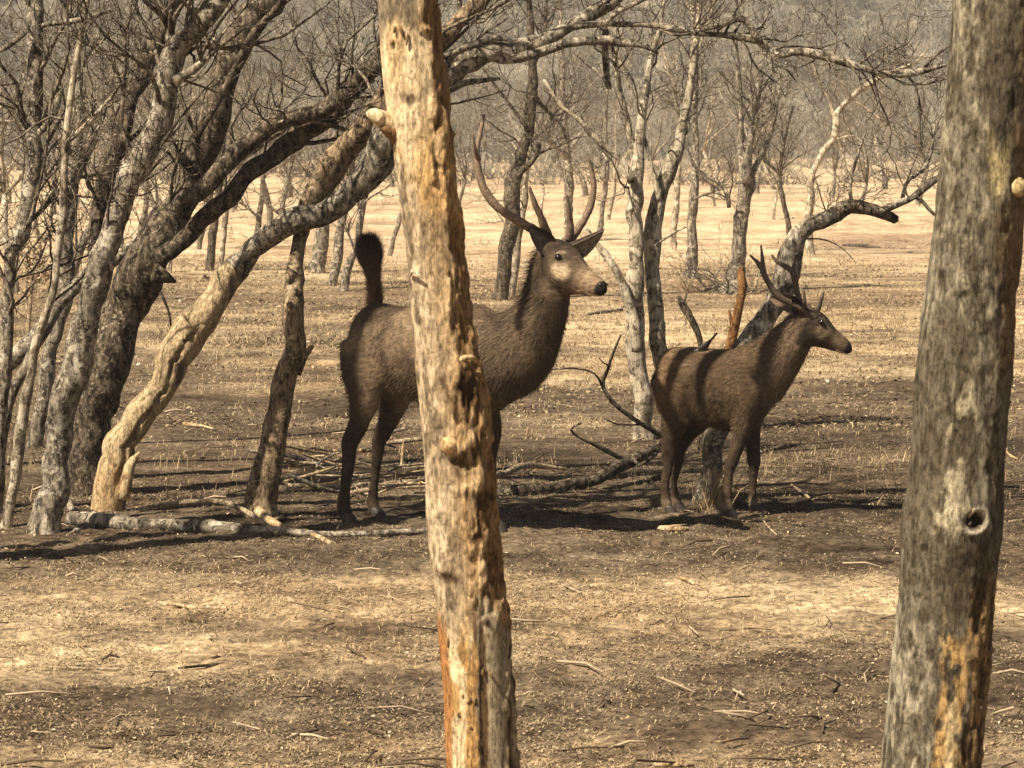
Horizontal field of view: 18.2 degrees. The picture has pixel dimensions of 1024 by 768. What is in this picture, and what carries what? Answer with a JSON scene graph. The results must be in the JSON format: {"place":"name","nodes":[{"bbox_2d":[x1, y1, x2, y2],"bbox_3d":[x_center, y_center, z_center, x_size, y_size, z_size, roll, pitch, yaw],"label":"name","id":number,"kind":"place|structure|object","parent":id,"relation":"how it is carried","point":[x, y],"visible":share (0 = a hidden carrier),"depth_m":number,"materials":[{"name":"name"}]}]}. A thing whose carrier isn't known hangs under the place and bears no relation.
{"place":"outdoors","nodes":[
{"label":"outdoors","id":0,"kind":"place"},
{"bbox_2d":[0,0,951,159],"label":"hillside","id":1,"kind":"structure","parent":0,"point":[638,16],"depth_m":325.94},
{"bbox_2d":[0,158,1023,767],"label":"ground","id":2,"kind":"structure","parent":0,"point":[766,232],"depth_m":18.30,"materials":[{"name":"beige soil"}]},
{"bbox_2d":[0,50,54,203],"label":"bare tree","id":3,"kind":"object","parent":2,"relation":"on","point":[4,130],"visible":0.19,"depth_m":74.48,"materials":[{"name":"wood"}]},
{"bbox_2d":[0,3,62,292],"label":"bare tree","id":4,"kind":"object","parent":2,"relation":"on","point":[3,190],"visible":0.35,"depth_m":48.05,"materials":[{"name":"grey plant"}]},
{"bbox_2d":[17,226,52,333],"bbox_3d":[-5.534,-1.134,37.118,0.626,1.401,0.705,0,4,0],"label":"withered shrub","id":5,"kind":"object","parent":2,"relation":"on","point":[32,259],"visible":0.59,"depth_m":37.06,"materials":[{"name":"brown plant"}]},
{"bbox_2d":[0,0,97,245],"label":"bare tree","id":6,"kind":"object","parent":2,"relation":"on","point":[6,28],"visible":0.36,"depth_m":41.46,"materials":[{"name":"grey plant"}]},
{"bbox_2d":[1,56,107,203],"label":"bare tree","id":7,"kind":"object","parent":2,"relation":"on","point":[9,171],"visible":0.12,"depth_m":109.23,"materials":[{"name":"grey plant"}]},
{"bbox_2d":[0,0,124,513],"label":"upright tree","id":8,"kind":"object","parent":2,"relation":"on","point":[37,152],"visible":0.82,"depth_m":20.06,"materials":[{"name":"grey plant"}]},
{"bbox_2d":[2,0,129,214],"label":"bare tree","id":9,"kind":"object","parent":2,"relation":"on","point":[56,154],"visible":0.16,"depth_m":94.11,"materials":[{"name":"grey plant"}]},
{"bbox_2d":[4,52,135,460],"bbox_3d":[-2.841,-0.596,20.351,0.902,3.077,0.508,-3,5,-31],"label":"slender tree","id":10,"kind":"object","parent":2,"relation":"on","point":[18,379],"visible":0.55,"depth_m":20.34,"materials":[{"name":"grey plant"}]},
{"bbox_2d":[11,31,144,195],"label":"bare tree","id":11,"kind":"object","parent":2,"relation":"on","point":[86,188],"visible":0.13,"depth_m":119.83,"materials":[{"name":"grey plant"}]},
{"bbox_2d":[0,0,161,528],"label":"slender tree","id":12,"kind":"object","parent":2,"relation":"on","point":[22,418],"visible":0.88,"depth_m":19.28,"materials":[{"name":"grey plant"}]},
{"bbox_2d":[0,0,166,275],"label":"bare tree","id":13,"kind":"object","parent":2,"relation":"on","point":[85,230],"visible":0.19,"depth_m":51.63,"materials":[{"name":"grey plant"}]},
{"bbox_2d":[16,0,163,447],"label":"upright tree","id":14,"kind":"object","parent":2,"relation":"on","point":[46,375],"visible":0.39,"depth_m":24.23,"materials":[{"name":"grey plant"}]},
{"bbox_2d":[45,666,138,669],"bbox_3d":[-1.893,1.280,14.421,0.433,0.015,0.021,0,4,5],"label":"stick","id":15,"kind":"object","parent":2,"relation":"on","point":[67,667],"visible":1,"depth_m":14.43,"materials":[{"name":"beige wood"}]},
{"bbox_2d":[2,46,190,227],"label":"bare tree","id":16,"kind":"object","parent":2,"relation":"on","point":[90,163],"visible":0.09,"depth_m":69.61,"materials":[{"name":"wood"}]},
{"bbox_2d":[3,9,190,272],"bbox_3d":[-7.092,-4.234,56.155,3.699,4.770,2.532,4,6,42],"label":"bare tree","id":17,"kind":"object","parent":2,"relation":"on","point":[169,266],"visible":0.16,"depth_m":55.76,"materials":[{"name":"grey plant"}]},
{"bbox_2d":[1,13,202,260],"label":"bare tree","id":18,"kind":"object","parent":2,"relation":"on","point":[38,234],"visible":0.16,"depth_m":58.96,"materials":[{"name":"grey plant"}]},
{"bbox_2d":[65,18,205,266],"bbox_3d":[-5.309,-3.198,45.564,2.106,4.298,3.964,0,5,-6],"label":"bare tree","id":19,"kind":"object","parent":2,"relation":"on","point":[171,150],"visible":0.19,"depth_m":45.68,"materials":[{"name":"grey plant"}]},
{"bbox_2d":[2,0,284,306],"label":"leaning tree","id":20,"kind":"object","parent":2,"relation":"on","point":[97,213],"visible":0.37,"depth_m":21.89,"materials":[{"name":"grey plant"}]},
{"bbox_2d":[105,0,207,210],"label":"bare tree","id":21,"kind":"object","parent":2,"relation":"on","point":[150,203],"visible":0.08,"depth_m":79.91,"materials":[{"name":"grey plant"}]},
{"bbox_2d":[76,0,237,233],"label":"bare tree","id":22,"kind":"object","parent":2,"relation":"on","point":[145,206],"visible":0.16,"depth_m":61.68,"materials":[{"name":"grey plant"}]},
{"bbox_2d":[26,0,349,534],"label":"leaning tree","id":23,"kind":"object","parent":2,"relation":"on","point":[134,172],"visible":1,"depth_m":19.01,"materials":[{"name":"grey plant"}]},
{"bbox_2d":[96,56,279,248],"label":"bare tree","id":24,"kind":"object","parent":2,"relation":"on","point":[199,241],"visible":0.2,"depth_m":65.84,"materials":[{"name":"grey wood"}]},
{"bbox_2d":[13,67,374,369],"bbox_3d":[-2.750,-0.768,22.460,3.683,2.934,0.737,1,5,13],"label":"leaning tree","id":25,"kind":"object","parent":2,"relation":"on","point":[22,345],"visible":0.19,"depth_m":22.77,"materials":[{"name":"grey plant"}]},
{"bbox_2d":[160,85,268,270],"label":"slim tree","id":26,"kind":"object","parent":2,"relation":"on","point":[211,246],"visible":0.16,"depth_m":55.32,"materials":[{"name":"grey plant"}]},
{"bbox_2d":[173,67,284,264],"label":"slim tree","id":27,"kind":"object","parent":2,"relation":"on","point":[225,216],"visible":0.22,"depth_m":57.46,"materials":[{"name":"grey plant"}]},
{"bbox_2d":[177,48,299,139],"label":"bare tree","id":28,"kind":"object","parent":2,"relation":"on","point":[194,97],"visible":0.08,"depth_m":89.44,"materials":[{"name":"grey plant"}]},
{"bbox_2d":[183,51,306,210],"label":"bare tree","id":29,"kind":"object","parent":2,"relation":"on","point":[233,209],"visible":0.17,"depth_m":99.39,"materials":[{"name":"wood"}]},
{"bbox_2d":[65,497,426,536],"bbox_3d":[-1.857,0.830,19.284,2.684,0.163,1.115,2,5,24],"label":"fallen log","id":30,"kind":"object","parent":2,"relation":"on","point":[80,520],"visible":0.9,"depth_m":19.27,"materials":[{"name":"grey wood"}]},
{"bbox_2d":[139,498,278,535],"bbox_3d":[-1.765,0.796,19.406,0.970,0.164,0.350,2,5,24],"label":"fallen branch","id":31,"kind":"object","parent":30,"relation":"on","point":[249,513],"visible":1,"depth_m":19.49,"materials":[{"name":"beige wood"}]},
{"bbox_2d":[185,2,324,223],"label":"bare tree","id":32,"kind":"object","parent":2,"relation":"on","point":[269,212],"visible":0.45,"depth_m":84.03,"materials":[{"name":"grey plant"}]},
{"bbox_2d":[229,100,326,233],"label":"slim tree","id":33,"kind":"object","parent":2,"relation":"on","point":[258,214],"visible":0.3,"depth_m":67.36,"materials":[{"name":"grey plant"}]},
{"bbox_2d":[247,449,329,472],"bbox_3d":[-1.546,0.541,23.036,0.749,0.132,0.242,3,5,33],"label":"stick","id":34,"kind":"object","parent":2,"relation":"on","point":[297,457],"visible":0.65,"depth_m":23.13,"materials":[{"name":"brown wood"}]},
{"bbox_2d":[255,95,326,212],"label":"slim tree","id":35,"kind":"object","parent":2,"relation":"on","point":[286,185],"visible":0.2,"depth_m":71.84,"materials":[{"name":"grey plant"}]},
{"bbox_2d":[207,1,377,196],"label":"bare tree","id":36,"kind":"object","parent":2,"relation":"on","point":[290,188],"visible":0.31,"depth_m":119.24,"materials":[{"name":"grey plant"}]},
{"bbox_2d":[254,506,333,544],"bbox_3d":[-1.308,0.854,19.221,0.161,0.110,1.325,-2,5,-21],"label":"fallen branch","id":37,"kind":"object","parent":2,"relation":"on","point":[260,512],"visible":0.88,"depth_m":19.45,"materials":[{"name":"brown wood"}]},
{"bbox_2d":[283,464,341,482],"bbox_3d":[-1.332,0.605,21.876,0.469,0.135,0.063,-1,5,-17],"label":"stick","id":38,"kind":"object","parent":2,"relation":"on","point":[310,474],"visible":0.73,"depth_m":21.84,"materials":[{"name":"brown wood"}]},
{"bbox_2d":[286,472,351,492],"bbox_3d":[-1.219,0.660,21.477,0.601,0.154,0.035,-1,5,-15],"label":"stick","id":39,"kind":"object","parent":2,"relation":"on","point":[312,484],"visible":0.64,"depth_m":21.44,"materials":[{"name":"wood"}]},
{"bbox_2d":[273,44,366,273],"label":"old tree","id":40,"kind":"object","parent":2,"relation":"on","point":[318,261],"visible":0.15,"depth_m":54.33,"materials":[{"name":"grey plant"}]},
{"bbox_2d":[68,0,581,496],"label":"leaning tree","id":41,"kind":"object","parent":2,"relation":"on","point":[166,236],"visible":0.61,"depth_m":21.14,"materials":[{"name":"grey plant"}]},
{"bbox_2d":[295,40,367,190],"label":"bare tree","id":42,"kind":"object","parent":2,"relation":"on","point":[331,91],"visible":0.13,"depth_m":109.17,"materials":[{"name":"grey plant"}]},
{"bbox_2d":[286,482,382,488],"bbox_3d":[-1.134,0.689,21.842,0.809,0.043,0.195,-2,5,-24],"label":"stick","id":43,"kind":"object","parent":2,"relation":"on","point":[333,486],"visible":0.52,"depth_m":21.74,"materials":[{"name":"brown wood"}]},
{"bbox_2d":[276,49,397,290],"bbox_3d":[-2.417,-3.239,48.405,2.490,3.943,2.090,0,4,0],"label":"slim tree","id":44,"kind":"object","parent":2,"relation":"on","point":[349,263],"visible":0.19,"depth_m":48.56,"materials":[{"name":"grey plant"}]},
{"bbox_2d":[289,60,388,285],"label":"slim tree","id":45,"kind":"object","parent":2,"relation":"on","point":[338,248],"visible":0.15,"depth_m":50.15,"materials":[{"name":"grey plant"}]},
{"bbox_2d":[350,484,401,494],"bbox_3d":[-0.895,0.693,21.106,0.476,0.106,0.084,3,5,34],"label":"stick","id":46,"kind":"object","parent":2,"relation":"on","point":[362,490],"visible":0.74,"depth_m":21.16,"materials":[{"name":"beige wood"}]},
{"bbox_2d":[385,427,404,447],"bbox_3d":[-0.941,0.408,24.110,0.210,0.214,0.570,-1,5,-9],"label":"stick","id":47,"kind":"object","parent":2,"relation":"on","point":[396,431],"visible":0.45,"depth_m":23.90,"materials":[{"name":"brown wood"}]},
{"bbox_2d":[386,437,422,444],"bbox_3d":[-0.728,0.427,24.334,0.504,0.079,0.053,0,4,5],"label":"stick","id":48,"kind":"object","parent":47,"relation":"on","point":[406,440],"visible":0.44,"depth_m":24.33,"materials":[{"name":"beige wood"}]},
{"bbox_2d":[387,91,462,255],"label":"slim tree","id":49,"kind":"object","parent":2,"relation":"on","point":[394,235],"visible":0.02,"depth_m":62.78,"materials":[{"name":"grey plant"}]},
{"bbox_2d":[242,0,609,517],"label":"leaning tree","id":50,"kind":"object","parent":2,"relation":"on","point":[343,151],"visible":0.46,"depth_m":19.88,"materials":[{"name":"beige plant"}]},
{"bbox_2d":[366,0,520,767],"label":"peeling tree","id":51,"kind":"object","parent":2,"relation":"on","point":[412,123],"visible":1,"depth_m":10.25,"materials":[{"name":"beige plant"}]},
{"bbox_2d":[0,146,939,185],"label":"distant scrub","id":52,"kind":"object","parent":2,"relation":"on","point":[488,172],"visible":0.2,"depth_m":177.94,"materials":[{"name":"brown plant"}]},
{"bbox_2d":[335,114,607,532],"bbox_3d":[-0.260,-0.336,19.090,1.984,2.538,0.664,3,6,38],"label":"stag","id":53,"kind":"object","parent":2,"relation":"on","point":[519,342],"visible":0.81,"depth_m":18.88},
{"bbox_2d":[0,0,952,168],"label":"distant wood","id":54,"kind":"object","parent":2,"relation":"on","point":[852,6],"visible":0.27,"depth_m":313.73,"materials":[{"name":"grey plant"}]},
{"bbox_2d":[450,74,505,203],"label":"bare tree","id":55,"kind":"object","parent":2,"relation":"on","point":[462,167],"visible":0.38,"depth_m":104.71,"materials":[{"name":"wood"}]},
{"bbox_2d":[446,0,542,174],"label":"bare tree","id":56,"kind":"object","parent":2,"relation":"on","point":[485,152],"visible":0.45,"depth_m":135.06,"materials":[{"name":"grey plant"}]},
{"bbox_2d":[451,65,563,211],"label":"bare tree","id":57,"kind":"object","parent":2,"relation":"on","point":[543,193],"visible":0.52,"depth_m":95.59,"materials":[{"name":"grey plant"}]},
{"bbox_2d":[458,113,557,296],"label":"grey tree","id":58,"kind":"object","parent":2,"relation":"on","point":[524,199],"visible":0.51,"depth_m":46.91,"materials":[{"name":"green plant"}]},
{"bbox_2d":[0,347,1023,767],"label":"twig litter","id":59,"kind":"object","parent":2,"relation":"on","point":[618,745],"visible":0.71,"depth_m":13.67,"materials":[{"name":"brown plant"}]},
{"bbox_2d":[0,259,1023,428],"bbox_3d":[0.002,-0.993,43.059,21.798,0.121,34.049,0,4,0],"label":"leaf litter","id":60,"kind":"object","parent":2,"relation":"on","point":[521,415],"visible":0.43,"depth_m":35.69,"materials":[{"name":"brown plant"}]},
{"bbox_2d":[0,167,1023,362],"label":"field tussocks","id":61,"kind":"object","parent":2,"relation":"on","point":[483,296],"visible":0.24,"depth_m":44.26,"materials":[{"name":"beige plant"}]},
{"bbox_2d":[0,414,1023,767],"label":"leaf litter","id":62,"kind":"object","parent":2,"relation":"on","point":[374,694],"visible":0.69,"depth_m":15.15,"materials":[{"name":"brown plant"}]},
{"bbox_2d":[91,0,951,511],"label":"leaning tree","id":63,"kind":"object","parent":2,"relation":"on","point":[193,326],"visible":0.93,"depth_m":19.79,"materials":[{"name":"grey plant"}]},
{"bbox_2d":[496,462,565,478],"bbox_3d":[0.088,0.583,21.680,0.151,0.084,0.928,2,5,29],"label":"fallen branch","id":64,"kind":"object","parent":2,"relation":"on","point":[516,468],"visible":1,"depth_m":21.77,"materials":[{"name":"grey wood"}]},
{"bbox_2d":[449,0,634,299],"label":"dark tree","id":65,"kind":"object","parent":2,"relation":"on","point":[519,168],"visible":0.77,"depth_m":45.96,"materials":[{"name":"grey plant"}]},
{"bbox_2d":[488,0,599,234],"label":"slim tree","id":66,"kind":"object","parent":2,"relation":"on","point":[565,152],"visible":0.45,"depth_m":71.80,"materials":[{"name":"grey plant"}]},
{"bbox_2d":[488,15,602,177],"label":"bare tree","id":67,"kind":"object","parent":2,"relation":"on","point":[571,146],"visible":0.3,"depth_m":174.18,"materials":[{"name":"grey plant"}]},
{"bbox_2d":[525,68,610,181],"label":"bare tree","id":68,"kind":"object","parent":2,"relation":"on","point":[560,154],"visible":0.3,"depth_m":158.04,"materials":[{"name":"wood"}]},
{"bbox_2d":[497,334,662,494],"bbox_3d":[0.608,0.204,21.830,1.687,1.108,0.399,-4,6,-42],"label":"fallen branch","id":69,"kind":"object","parent":2,"relation":"on","point":[621,463],"visible":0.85,"depth_m":21.77,"materials":[{"name":"grey wood"}]},
{"bbox_2d":[551,30,633,230],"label":"slim tree","id":70,"kind":"object","parent":2,"relation":"on","point":[605,179],"visible":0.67,"depth_m":76.57,"materials":[{"name":"grey plant"}]},
{"bbox_2d":[537,28,652,195],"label":"bare tree","id":71,"kind":"object","parent":2,"relation":"on","point":[585,192],"visible":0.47,"depth_m":124.56,"materials":[{"name":"grey plant"}]},
{"bbox_2d":[577,93,628,162],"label":"bare tree","id":72,"kind":"object","parent":2,"relation":"on","point":[600,115],"visible":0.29,"depth_m":248.49,"materials":[{"name":"wood"}]},
{"bbox_2d":[528,0,745,439],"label":"twin trunk tree","id":73,"kind":"object","parent":2,"relation":"on","point":[648,241],"visible":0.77,"depth_m":25.17,"materials":[{"name":"grey plant"}]},
{"bbox_2d":[580,51,702,219],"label":"bare tree","id":74,"kind":"object","parent":2,"relation":"on","point":[610,207],"visible":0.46,"depth_m":89.68,"materials":[{"name":"grey plant"}]},
{"bbox_2d":[611,54,721,188],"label":"bare tree","id":75,"kind":"object","parent":2,"relation":"on","point":[654,154],"visible":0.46,"depth_m":114.88,"materials":[{"name":"wood"}]},
{"bbox_2d":[588,0,753,250],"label":"white tree","id":76,"kind":"object","parent":2,"relation":"on","point":[674,216],"visible":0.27,"depth_m":65.43,"materials":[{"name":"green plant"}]},
{"bbox_2d":[658,525,688,531],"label":"stick","id":77,"kind":"object","parent":2,"relation":"on","point":[674,528],"visible":1,"depth_m":19.28,"materials":[{"name":"brown wood"}]},
{"bbox_2d":[654,760,694,767],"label":"stick","id":78,"kind":"object","parent":2,"relation":"on","point":[679,764],"visible":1,"depth_m":12.21,"materials":[{"name":"brown wood"}]},
{"bbox_2d":[678,293,703,452],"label":"dead sapling","id":79,"kind":"object","parent":2,"relation":"on","point":[686,311],"visible":0.44,"depth_m":23.88,"materials":[{"name":"brown wood"}]},
{"bbox_2d":[633,0,784,277],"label":"straight tree","id":80,"kind":"object","parent":2,"relation":"on","point":[694,197],"visible":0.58,"depth_m":52.56,"materials":[{"name":"grey plant"}]},
{"bbox_2d":[688,42,743,162],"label":"bare tree","id":81,"kind":"object","parent":2,"relation":"on","point":[709,155],"visible":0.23,"depth_m":251.67,"materials":[{"name":"grey plant"}]},
{"bbox_2d":[688,105,745,185],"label":"bare tree","id":82,"kind":"object","parent":2,"relation":"on","point":[717,163],"visible":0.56,"depth_m":145.98,"materials":[{"name":"grey wood"}]},
{"bbox_2d":[679,445,769,511],"bbox_3d":[1.278,0.606,20.245,0.520,0.424,0.572,-2,5,-29],"label":"grass tuft","id":83,"kind":"object","parent":2,"relation":"on","point":[717,497],"visible":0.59,"depth_m":20.23,"materials":[{"name":"beige plant"}]},
{"bbox_2d":[666,53,798,219],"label":"bare tree","id":84,"kind":"object","parent":2,"relation":"on","point":[775,199],"visible":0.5,"depth_m":88.56,"materials":[{"name":"grey plant"}]},
{"bbox_2d":[723,266,746,448],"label":"dead sapling","id":85,"kind":"object","parent":2,"relation":"on","point":[734,321],"visible":0.48,"depth_m":24.23,"materials":[{"name":"brown wood"}]},
{"bbox_2d":[676,41,795,205],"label":"bare tree","id":86,"kind":"object","parent":2,"relation":"on","point":[707,160],"visible":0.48,"depth_m":104.39,"materials":[{"name":"grey plant"}]},
{"bbox_2d":[658,18,824,294],"bbox_3d":[3.237,-2.749,48.117,2.258,5.566,3.174,3,5,32],"label":"forked tree","id":87,"kind":"object","parent":2,"relation":"on","point":[746,190],"visible":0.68,"depth_m":48.07,"materials":[{"name":"grey plant"}]},
{"bbox_2d":[649,245,851,516],"bbox_3d":[1.469,-0.009,19.965,1.274,1.726,0.453,1,5,17],"label":"stag","id":88,"kind":"object","parent":2,"relation":"on","point":[740,392],"visible":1,"depth_m":19.88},
{"bbox_2d":[693,332,716,351],"bbox_3d":[1.192,-0.233,19.987,0.182,0.179,0.057,0,4,0],"label":"branch","id":89,"kind":"object","parent":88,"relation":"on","point":[703,346],"visible":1,"depth_m":19.97,"materials":[{"name":"grey wood"}]},
{"bbox_2d":[700,28,824,169],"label":"bare tree","id":90,"kind":"object","parent":2,"relation":"on","point":[746,102],"visible":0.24,"depth_m":151.68,"materials":[{"name":"grey plant"}]},
{"bbox_2d":[700,83,848,234],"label":"slim tree","id":91,"kind":"object","parent":2,"relation":"on","point":[780,167],"visible":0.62,"depth_m":65.56,"materials":[{"name":"grey plant"}]},
{"bbox_2d":[723,0,828,193],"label":"bare tree","id":92,"kind":"object","parent":2,"relation":"on","point":[757,190],"visible":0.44,"depth_m":129.82,"materials":[{"name":"grey plant"}]},
{"bbox_2d":[735,93,818,188],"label":"bare tree","id":93,"kind":"object","parent":2,"relation":"on","point":[772,141],"visible":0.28,"depth_m":139.89,"materials":[{"name":"wood"}]},
{"bbox_2d":[770,443,798,450],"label":"stick","id":94,"kind":"object","parent":2,"relation":"on","point":[784,445],"visible":0.94,"depth_m":24.30,"materials":[{"name":"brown wood"}]},
{"bbox_2d":[692,52,946,502],"bbox_3d":[2.210,-0.621,20.852,2.107,3.067,0.758,0,4,0],"label":"bent tree","id":95,"kind":"object","parent":2,"relation":"on","point":[764,318],"visible":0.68,"depth_m":20.78,"materials":[{"name":"grey plant"}]},
{"bbox_2d":[793,60,876,198],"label":"bare tree","id":96,"kind":"object","parent":2,"relation":"on","point":[834,164],"visible":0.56,"depth_m":119.75,"materials":[{"name":"wood"}]},
{"bbox_2d":[797,62,908,180],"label":"bare tree","id":97,"kind":"object","parent":2,"relation":"on","point":[843,160],"visible":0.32,"depth_m":159.19,"materials":[{"name":"grey plant"}]},
{"bbox_2d":[791,26,928,254],"bbox_3d":[6.862,-4.769,62.975,2.686,4.740,1.775,1,5,16],"label":"curving tree","id":98,"kind":"object","parent":2,"relation":"on","point":[823,151],"visible":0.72,"depth_m":63.00,"materials":[{"name":"grey plant"}]},
{"bbox_2d":[811,61,920,203],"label":"bare tree","id":99,"kind":"object","parent":2,"relation":"on","point":[865,174],"visible":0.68,"depth_m":94.69,"materials":[{"name":"wood"}]},
{"bbox_2d":[843,15,936,188],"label":"bare tree","id":100,"kind":"object","parent":2,"relation":"on","point":[877,150],"visible":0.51,"depth_m":140.07,"materials":[{"name":"grey plant"}]},
{"bbox_2d":[839,47,947,204],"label":"bare tree","id":101,"kind":"object","parent":2,"relation":"on","point":[917,202],"visible":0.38,"depth_m":109.69,"materials":[{"name":"wood"}]},
{"bbox_2d":[881,0,1023,767],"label":"mottled tree","id":102,"kind":"object","parent":2,"relation":"on","point":[952,524],"visible":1,"depth_m":10.51,"materials":[{"name":"grey plant"}]},
{"bbox_2d":[5,443,1023,504],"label":"dry grass","id":103,"kind":"structure","parent":0,"point":[769,454],"depth_m":22.46,"materials":[{"name":"beige plant"}]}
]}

